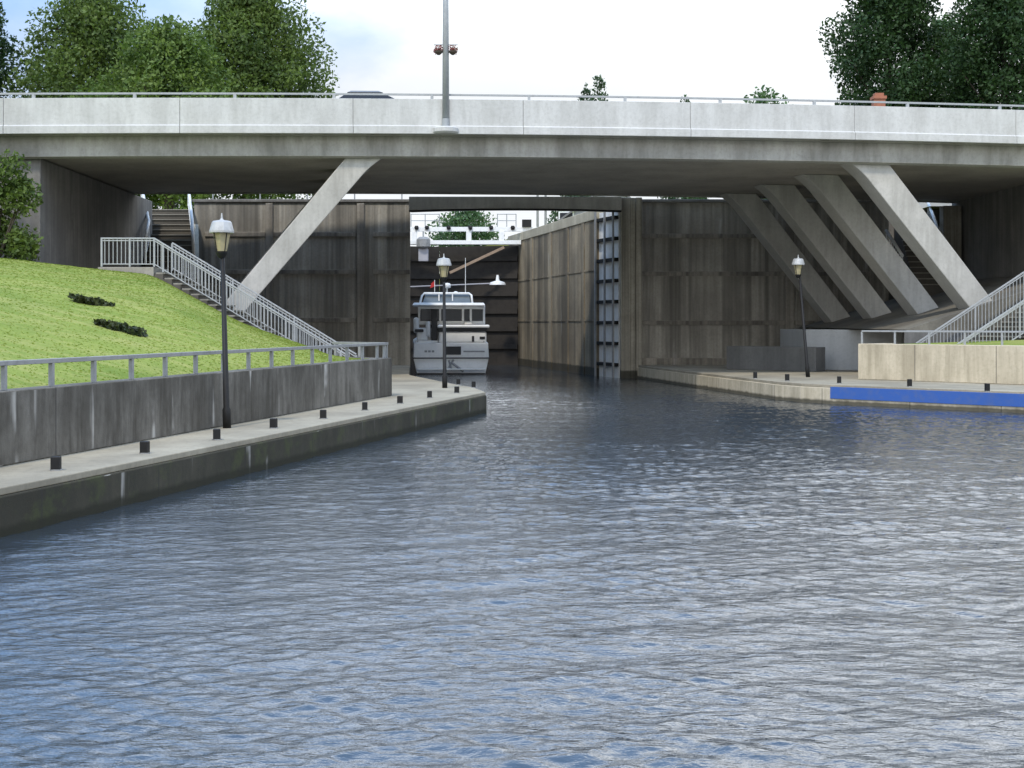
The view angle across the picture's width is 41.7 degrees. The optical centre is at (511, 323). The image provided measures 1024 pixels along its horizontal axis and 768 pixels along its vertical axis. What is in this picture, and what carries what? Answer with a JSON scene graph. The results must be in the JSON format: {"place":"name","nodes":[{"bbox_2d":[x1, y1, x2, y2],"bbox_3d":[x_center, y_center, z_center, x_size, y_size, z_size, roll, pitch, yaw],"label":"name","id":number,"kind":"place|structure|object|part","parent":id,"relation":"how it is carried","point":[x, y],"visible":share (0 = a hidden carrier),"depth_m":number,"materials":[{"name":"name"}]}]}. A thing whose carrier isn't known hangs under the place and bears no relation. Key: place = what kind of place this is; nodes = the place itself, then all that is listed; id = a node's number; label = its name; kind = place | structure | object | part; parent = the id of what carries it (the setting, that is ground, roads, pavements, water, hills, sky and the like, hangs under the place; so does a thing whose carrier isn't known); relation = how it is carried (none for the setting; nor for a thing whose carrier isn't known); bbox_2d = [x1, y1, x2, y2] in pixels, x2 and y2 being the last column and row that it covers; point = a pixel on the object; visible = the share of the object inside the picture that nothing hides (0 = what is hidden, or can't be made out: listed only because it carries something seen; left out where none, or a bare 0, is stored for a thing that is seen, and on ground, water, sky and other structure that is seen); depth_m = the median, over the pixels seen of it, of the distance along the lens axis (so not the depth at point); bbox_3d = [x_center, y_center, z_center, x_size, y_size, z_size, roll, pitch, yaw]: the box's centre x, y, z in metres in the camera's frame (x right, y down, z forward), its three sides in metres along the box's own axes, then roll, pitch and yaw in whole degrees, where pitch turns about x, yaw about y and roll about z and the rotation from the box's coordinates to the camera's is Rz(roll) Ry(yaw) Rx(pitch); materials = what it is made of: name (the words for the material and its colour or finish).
{"place":"outdoors","nodes":[
{"label":"outdoors","id":0,"kind":"place"},
{"bbox_2d":[0,258,367,388],"bbox_3d":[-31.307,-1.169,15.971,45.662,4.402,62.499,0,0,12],"label":"lawn","id":1,"kind":"structure","parent":0,"point":[39,345],"depth_m":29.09,"materials":[{"name":"green plant"}]},
{"bbox_2d":[68,292,114,306],"bbox_3d":[-9.918,-0.446,31.789,1.151,0.581,0.734,0,0,-22],"label":"ground shrub","id":2,"kind":"object","parent":1,"relation":"on","point":[82,299],"visible":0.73,"depth_m":31.59,"materials":[{"name":"green plant"}]},
{"bbox_2d":[92,318,147,336],"bbox_3d":[-8.292,0.180,28.457,1.158,0.576,0.752,0,0,-18],"label":"ground shrub","id":3,"kind":"object","parent":1,"relation":"on","point":[109,324],"visible":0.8,"depth_m":28.33,"materials":[{"name":"green plant"}]},
{"bbox_2d":[132,272,333,354],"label":"bank","id":4,"kind":"structure","parent":0,"point":[280,325],"depth_m":59.00,"materials":[{"name":"grey concrete"}]},
{"bbox_2d":[0,149,43,260],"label":"leafy shrub","id":5,"kind":"object","parent":4,"relation":"on","point":[21,188],"visible":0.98,"depth_m":44.66,"materials":[{"name":"green plant"}]},
{"bbox_2d":[98,267,167,275],"bbox_3d":[-12.680,-1.120,45.100,1.840,1.440,2.000,0,0,0],"label":"stair landing","id":6,"kind":"object","parent":4,"relation":"on","point":[151,271],"visible":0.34,"depth_m":44.10,"materials":[{"name":"concrete"}]},
{"bbox_2d":[144,209,193,279],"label":"stairs","id":7,"kind":"structure","parent":4,"relation":"on","point":[169,226],"depth_m":63.72,"materials":[{"name":"concrete"}]},
{"bbox_2d":[141,194,149,263],"bbox_3d":[-17.185,-4.706,63.033,0.378,4.113,6.327,0,0,-17],"label":"handrail","id":8,"kind":"object","parent":7,"relation":"on","point":[147,233],"visible":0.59,"depth_m":61.32,"materials":[{"name":"grey metal"}]},
{"bbox_2d":[188,194,194,277],"bbox_3d":[-15.040,-4.381,62.994,0.155,4.763,6.311,0,0,-16],"label":"handrail","id":9,"kind":"object","parent":7,"relation":"on","point":[191,217],"visible":0.83,"depth_m":61.76,"materials":[{"name":"grey metal"}]},
{"bbox_2d":[194,224,199,280],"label":"stair side wall","id":10,"kind":"structure","parent":4,"relation":"on","point":[196,232],"depth_m":62.43,"materials":[{"name":"concrete"}]},
{"bbox_2d":[0,365,486,536],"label":"quay","id":11,"kind":"structure","parent":0,"point":[36,494],"depth_m":22.19,"materials":[{"name":"concrete"}]},
{"bbox_2d":[50,456,61,470],"bbox_3d":[-6.196,1.905,18.261,0.170,0.190,0.162,0,0,-5],"label":"mooring post","id":12,"kind":"object","parent":11,"relation":"on","point":[55,463],"visible":1,"depth_m":18.20,"materials":[{"name":"black metal"}]},
{"bbox_2d":[139,441,149,453],"bbox_3d":[-5.632,1.905,20.613,0.170,0.190,0.162,0,0,5],"label":"mooring post","id":13,"kind":"object","parent":11,"relation":"on","point":[144,447],"visible":1,"depth_m":20.55,"materials":[{"name":"black metal"}]},
{"bbox_2d":[0,357,391,465],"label":"retaining wall","id":14,"kind":"structure","parent":11,"relation":"on","point":[40,422],"depth_m":23.50,"materials":[{"name":"concrete"}]},
{"bbox_2d":[0,342,387,390],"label":"railing","id":15,"kind":"object","parent":14,"relation":"on","point":[51,362],"visible":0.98,"depth_m":24.36,"materials":[{"name":"grey metal"}]},
{"bbox_2d":[212,429,221,439],"bbox_3d":[-5.055,1.905,23.014,0.170,0.190,0.162,0,0,-11],"label":"mooring post","id":16,"kind":"object","parent":11,"relation":"on","point":[216,434],"visible":1,"depth_m":22.95,"materials":[{"name":"black metal"}]},
{"bbox_2d":[209,213,233,427],"bbox_3d":[-5.540,-0.049,25.650,0.470,4.102,0.470,0,0,0],"label":"quay lamp","id":17,"kind":"object","parent":11,"relation":"on","point":[221,230],"visible":1,"depth_m":25.60,"materials":[{"name":"black metal"}]},
{"bbox_2d":[154,272,294,341],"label":"stairs","id":18,"kind":"structure","parent":11,"relation":"on","point":[168,278],"depth_m":44.41,"materials":[{"name":"concrete"}]},
{"bbox_2d":[101,238,344,356],"bbox_3d":[-9.413,-0.470,43.858,8.193,4.681,0.243,0,0,5],"label":"railing","id":19,"kind":"object","parent":18,"relation":"on","point":[261,304],"visible":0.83,"depth_m":43.96,"materials":[{"name":"metal"}]},
{"bbox_2d":[171,242,356,356],"bbox_3d":[-8.450,-0.383,45.719,6.502,4.782,0.060,0,0,7],"label":"railing","id":20,"kind":"object","parent":18,"relation":"on","point":[260,296],"visible":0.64,"depth_m":45.74,"materials":[{"name":"metal"}]},
{"bbox_2d":[269,418,277,428],"bbox_3d":[-4.532,1.905,25.551,0.170,0.190,0.162,0,0,9],"label":"mooring post","id":21,"kind":"object","parent":11,"relation":"on","point":[273,423],"visible":1,"depth_m":25.49,"materials":[{"name":"black metal"}]},
{"bbox_2d":[319,410,326,418],"bbox_3d":[-3.950,1.905,28.117,0.170,0.190,0.162,0,0,2],"label":"mooring post","id":22,"kind":"object","parent":11,"relation":"on","point":[323,414],"visible":1,"depth_m":28.06,"materials":[{"name":"black metal"}]},
{"bbox_2d":[362,402,367,410],"bbox_3d":[-3.376,1.905,30.826,0.170,0.190,0.162,0,0,-6],"label":"mooring post","id":23,"kind":"object","parent":11,"relation":"on","point":[364,406],"visible":1,"depth_m":30.76,"materials":[{"name":"black metal"}]},
{"bbox_2d":[397,396,402,403],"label":"mooring post","id":24,"kind":"object","parent":11,"relation":"on","point":[399,399],"visible":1,"depth_m":33.37,"materials":[{"name":"black metal"}]},
{"bbox_2d":[426,391,432,397],"bbox_3d":[-2.203,1.905,35.936,0.170,0.190,0.162,0,0,0],"label":"mooring post","id":25,"kind":"object","parent":11,"relation":"on","point":[429,394],"visible":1,"depth_m":35.87,"materials":[{"name":"black metal"}]},
{"bbox_2d":[436,254,450,387],"bbox_3d":[-2.105,-0.075,41.500,0.470,4.151,0.470,0,0,0],"label":"quay lamp","id":26,"kind":"object","parent":11,"relation":"on","point":[443,263],"visible":1,"depth_m":41.45,"materials":[{"name":"black metal"}]},
{"bbox_2d":[454,386,458,392],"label":"mooring post","id":27,"kind":"object","parent":11,"relation":"on","point":[456,389],"visible":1,"depth_m":38.34,"materials":[{"name":"black metal"}]},
{"bbox_2d":[471,381,475,387],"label":"mooring post","id":28,"kind":"object","parent":11,"relation":"on","point":[473,384],"visible":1,"depth_m":41.68,"materials":[{"name":"black metal"}]},
{"bbox_2d":[0,0,1020,246],"label":"sky","id":29,"kind":"structure","parent":0,"point":[655,48],"materials":[{"name":"white"}]},
{"bbox_2d":[0,364,1023,767],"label":"water","id":30,"kind":"structure","parent":0,"point":[542,568],"depth_m":12.63,"materials":[{"name":"blue liquid"}]},
{"bbox_2d":[192,199,409,364],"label":"lock wall","id":31,"kind":"structure","parent":30,"relation":"in","point":[343,274],"depth_m":64.00,"materials":[{"name":"concrete"}]},
{"bbox_2d":[212,194,402,198],"bbox_3d":[-9.850,-6.400,64.700,9.160,1.000,0.060,0,0,0],"label":"railing","id":32,"kind":"object","parent":31,"relation":"on","point":[307,196],"depth_m":64.67,"materials":[{"name":"metal"}]},
{"bbox_2d":[409,197,621,212],"bbox_3d":[0.150,-5.537,63.250,9.903,0.725,1.300,0,0,0],"label":"footbridge","id":33,"kind":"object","parent":31,"relation":"attached to","point":[444,204],"visible":1,"depth_m":62.60,"materials":[{"name":"concrete"}]},
{"bbox_2d":[413,258,489,373],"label":"motor boat","id":34,"kind":"object","parent":30,"relation":"on","point":[467,351],"visible":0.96,"depth_m":68.40,"materials":[{"name":"white plastic"}]},
{"bbox_3d":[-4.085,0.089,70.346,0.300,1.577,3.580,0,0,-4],"label":"companion door","id":35,"kind":"part","parent":34,"relation":"part of","materials":[{"name":"black glass"}]},
{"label":"saloon window","id":36,"kind":"part","parent":34,"relation":"part of","materials":[{"name":"black glass"}]},
{"bbox_2d":[410,275,505,286],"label":"lamp","id":37,"kind":"object","parent":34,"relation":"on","point":[497,282],"visible":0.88,"depth_m":81.46,"materials":[{"name":"white metal"}]},
{"bbox_2d":[508,212,602,375],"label":"chamber wall","id":38,"kind":"structure","parent":30,"relation":"in","point":[555,295],"depth_m":73.48,"materials":[{"name":"concrete"}]},
{"bbox_2d":[410,246,517,364],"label":"lock gate","id":39,"kind":"structure","parent":38,"relation":"attached to","point":[500,302],"depth_m":84.43,"materials":[{"name":"metal"}]},
{"bbox_2d":[410,214,535,244],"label":"gate walkway","id":40,"kind":"structure","parent":38,"relation":"on","point":[526,226],"depth_m":83.10,"materials":[{"name":"white paint"}]},
{"bbox_2d":[416,231,429,261],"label":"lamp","id":41,"kind":"object","parent":40,"relation":"hanging from","point":[423,244],"visible":1,"depth_m":82.50,"materials":[{"name":"grey metal"}]},
{"bbox_2d":[449,246,503,273],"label":"brace pole","id":42,"kind":"object","parent":40,"relation":"attached to","point":[477,259],"visible":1,"depth_m":82.74,"materials":[{"name":"brown wood"}]},
{"bbox_2d":[594,212,619,377],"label":"lock gate","id":43,"kind":"structure","parent":38,"relation":"attached to","point":[608,301],"depth_m":64.69,"materials":[{"name":"metal"}]},
{"bbox_2d":[620,197,641,378],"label":"lock pier","id":44,"kind":"structure","parent":30,"relation":"in","point":[631,286],"depth_m":63.26,"materials":[{"name":"concrete"}]},
{"bbox_2d":[642,199,888,364],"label":"lock wall","id":45,"kind":"structure","parent":30,"relation":"in","point":[716,281],"depth_m":64.00,"materials":[{"name":"concrete"}]},
{"bbox_2d":[0,92,1023,328],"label":"road bridge","id":46,"kind":"structure","parent":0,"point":[96,164],"depth_m":49.03,"materials":[{"name":"concrete"}]},
{"bbox_2d":[434,0,457,125],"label":"street lamp","id":47,"kind":"object","parent":46,"relation":"on","point":[445,95],"visible":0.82,"depth_m":47.48,"materials":[{"name":"grey metal"}]},
{"bbox_2d":[433,45,442,54],"bbox_3d":[-2.613,-9.675,47.561,0.389,0.374,0.342,0,0,0],"label":"flower basket","id":48,"kind":"object","parent":47,"relation":"hanging from","point":[439,51],"visible":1,"depth_m":47.51,"materials":[{"name":"red plant"}]},
{"bbox_2d":[449,45,457,54],"bbox_3d":[-2.096,-9.676,47.573,0.329,0.360,0.377,0,0,-44],"label":"flower basket","id":49,"kind":"object","parent":47,"relation":"hanging from","point":[452,51],"visible":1,"depth_m":47.49,"materials":[{"name":"red plant"}]},
{"bbox_2d":[193,206,940,291],"bbox_3d":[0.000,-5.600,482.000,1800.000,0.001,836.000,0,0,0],"label":"ground","id":50,"kind":"structure","parent":0,"point":[935,207],"depth_m":66.78,"materials":[{"name":"green plant"}]},
{"bbox_2d":[0,2,26,97],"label":"broadleaf tree","id":51,"kind":"object","parent":50,"relation":"on","point":[4,43],"visible":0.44,"depth_m":80.36,"materials":[{"name":"green plant"}]},
{"bbox_2d":[0,0,156,202],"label":"broadleaf tree","id":52,"kind":"object","parent":50,"relation":"on","point":[90,32],"visible":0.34,"depth_m":79.79,"materials":[{"name":"green plant"}]},
{"bbox_2d":[67,13,240,208],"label":"broadleaf tree","id":53,"kind":"object","parent":50,"relation":"on","point":[165,54],"visible":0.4,"depth_m":74.61,"materials":[{"name":"green plant"}]},
{"bbox_2d":[150,194,214,209],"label":"broadleaf tree","id":54,"kind":"object","parent":50,"relation":"on","point":[176,206],"visible":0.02,"depth_m":99.23,"materials":[{"name":"green plant"}]},
{"bbox_2d":[175,0,339,198],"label":"broadleaf tree","id":55,"kind":"object","parent":50,"relation":"on","point":[245,39],"visible":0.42,"depth_m":82.14,"materials":[{"name":"green plant"}]},
{"bbox_2d":[425,211,504,255],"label":"broadleaf tree","id":56,"kind":"object","parent":50,"relation":"on","point":[463,219],"visible":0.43,"depth_m":110.86,"materials":[{"name":"green plant"}]},
{"bbox_2d":[536,195,538,226],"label":"steel post","id":57,"kind":"object","parent":50,"relation":"on","point":[537,218],"depth_m":89.94,"materials":[{"name":"white metal"}]},
{"bbox_2d":[544,195,546,224],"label":"steel post","id":58,"kind":"object","parent":50,"relation":"on","point":[545,217],"depth_m":89.94,"materials":[{"name":"white metal"}]},
{"bbox_2d":[547,83,592,223],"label":"conifer tree","id":59,"kind":"object","parent":50,"relation":"on","point":[587,91],"visible":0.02,"depth_m":141.89,"materials":[{"name":"green plant"}]},
{"bbox_2d":[550,74,607,221],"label":"conifer tree","id":60,"kind":"object","parent":50,"relation":"on","point":[601,85],"visible":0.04,"depth_m":139.84,"materials":[{"name":"green plant"}]},
{"bbox_2d":[558,196,630,220],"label":"lock office","id":61,"kind":"structure","parent":50,"relation":"on","point":[563,214],"depth_m":94.94,"materials":[{"name":"white"}]},
{"bbox_2d":[558,211,573,219],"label":"window","id":62,"kind":"structure","parent":61,"relation":"in","point":[560,213],"depth_m":94.93,"materials":[{"name":"white paint"}]},
{"bbox_2d":[657,94,707,198],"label":"conifer tree","id":63,"kind":"object","parent":50,"relation":"on","point":[683,197],"visible":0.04,"depth_m":149.44,"materials":[{"name":"green plant"}]},
{"bbox_2d":[743,85,788,103],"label":"broadleaf tree","id":64,"kind":"object","parent":50,"relation":"on","point":[763,94],"visible":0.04,"depth_m":124.54,"materials":[{"name":"green plant"}]},
{"bbox_2d":[816,0,959,107],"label":"oak tree","id":65,"kind":"object","parent":50,"relation":"on","point":[896,25],"visible":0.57,"depth_m":86.14,"materials":[{"name":"green plant"}]},
{"bbox_2d":[915,12,981,107],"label":"oak tree","id":66,"kind":"object","parent":50,"relation":"on","point":[944,22],"visible":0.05,"depth_m":91.25,"materials":[{"name":"green plant"}]},
{"bbox_2d":[929,0,1023,109],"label":"oak tree","id":67,"kind":"object","parent":50,"relation":"on","point":[997,33],"visible":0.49,"depth_m":82.56,"materials":[{"name":"green plant"}]},
{"bbox_2d":[637,365,1023,412],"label":"quay","id":68,"kind":"structure","parent":0,"point":[823,387],"depth_m":43.80,"materials":[{"name":"beige concrete"}]},
{"bbox_2d":[727,346,824,371],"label":"parapet block","id":69,"kind":"structure","parent":68,"relation":"on","point":[779,358],"depth_m":56.06,"materials":[{"name":"concrete"}]},
{"bbox_2d":[792,255,809,376],"bbox_3d":[10.622,-0.267,49.400,0.675,4.506,0.470,0,0,0],"label":"quay lamp","id":70,"kind":"object","parent":68,"relation":"on","point":[798,263],"visible":1,"depth_m":49.35,"materials":[{"name":"black metal"}]},
{"bbox_2d":[837,376,841,383],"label":"mooring post","id":71,"kind":"object","parent":68,"relation":"on","point":[838,379],"visible":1,"depth_m":44.00,"materials":[{"name":"black metal"}]},
{"bbox_2d":[780,329,903,370],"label":"thrust block","id":72,"kind":"structure","parent":68,"relation":"on","point":[841,348],"depth_m":56.37,"materials":[{"name":"concrete"}]},
{"bbox_2d":[907,379,911,386],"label":"mooring post","id":73,"kind":"object","parent":68,"relation":"on","point":[909,382],"visible":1,"depth_m":41.78,"materials":[{"name":"black metal"}]},
{"bbox_2d":[858,343,1023,384],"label":"planter wall","id":74,"kind":"structure","parent":68,"relation":"on","point":[997,364],"depth_m":45.10,"materials":[{"name":"beige concrete"}]},
{"bbox_2d":[861,330,1023,344],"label":"railing","id":75,"kind":"object","parent":74,"relation":"on","point":[964,332],"visible":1,"depth_m":45.35,"materials":[{"name":"metal"}]},
{"bbox_2d":[904,330,994,343],"bbox_3d":[19.154,1.118,52.075,9.692,1.716,6.150,0,0,0],"label":"footing","id":76,"kind":"object","parent":68,"relation":"on","point":[911,337],"depth_m":49.00,"materials":[{"name":"concrete"}]},
{"bbox_2d":[984,383,989,391],"bbox_3d":[13.756,1.861,38.905,0.170,0.238,0.162,0,0,-2],"label":"mooring post","id":77,"kind":"object","parent":68,"relation":"on","point":[986,387],"visible":1,"depth_m":38.84,"materials":[{"name":"black metal"}]},
{"bbox_2d":[972,307,1023,340],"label":"stairs","id":78,"kind":"structure","parent":68,"relation":"on","point":[1006,329],"depth_m":47.77,"materials":[{"name":"concrete"}]},
{"bbox_2d":[916,271,1023,342],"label":"railing","id":79,"kind":"object","parent":78,"relation":"on","point":[975,305],"visible":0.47,"depth_m":48.54,"materials":[{"name":"metal"}]},
{"bbox_2d":[870,93,951,207],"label":"brick house","id":80,"kind":"structure","parent":0,"point":[878,97],"depth_m":76.62,"materials":[{"name":"orange"}]},
{"bbox_2d":[801,275,1022,329],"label":"bank","id":81,"kind":"structure","parent":0,"point":[899,318],"depth_m":52.18,"materials":[{"name":"grey concrete"}]},
{"bbox_2d":[894,209,943,298],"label":"stairs","id":82,"kind":"structure","parent":81,"relation":"on","point":[922,274],"depth_m":61.24,"materials":[{"name":"concrete"}]},
{"bbox_2d":[885,229,903,259],"bbox_3d":[17.007,-3.127,59.800,0.140,2.294,2.466,0,0,-1],"label":"handrail","id":83,"kind":"object","parent":82,"relation":"on","point":[894,243],"visible":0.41,"depth_m":59.74,"materials":[{"name":"grey metal"}]},
{"bbox_2d":[889,210,939,299],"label":"wall panel","id":84,"kind":"structure","parent":82,"relation":"attached to","point":[936,215],"depth_m":66.21,"materials":[{"name":"concrete"}]},
{"bbox_2d":[927,203,945,238],"bbox_3d":[19.814,-4.215,62.759,0.286,3.473,5.612,0,0,8],"label":"handrail","id":85,"kind":"object","parent":82,"relation":"on","point":[932,215],"visible":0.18,"depth_m":63.43,"materials":[{"name":"grey metal"}]},
{"bbox_2d":[940,206,961,259],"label":"wall panel","id":86,"kind":"structure","parent":81,"relation":"on","point":[951,223],"depth_m":62.30,"materials":[{"name":"concrete"}]},
{"bbox_2d":[912,340,1023,344],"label":"lawn","id":87,"kind":"structure","parent":0,"point":[1013,342],"depth_m":45.39,"materials":[{"name":"green plant"}]},
{"bbox_2d":[957,300,1023,343],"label":"railing","id":88,"kind":"object","parent":87,"relation":"on","point":[997,319],"visible":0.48,"depth_m":45.73,"materials":[{"name":"metal"}]},
{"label":"road","id":89,"kind":"structure","parent":0,"visible":0},
{"bbox_2d":[340,91,394,98],"bbox_3d":[-5.775,-8.220,52.532,4.403,1.535,1.896,0,0,-4],"label":"parked car","id":90,"kind":"object","parent":89,"relation":"on","point":[369,96],"visible":0.12,"depth_m":51.86,"materials":[{"name":"grey paint"}]},
{"bbox_3d":[-5.634,-8.685,52.542,2.778,0.457,1.586,0,0,-4],"label":"window","id":91,"kind":"part","parent":90,"relation":"part of","materials":[{"name":"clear glass"}]}
]}

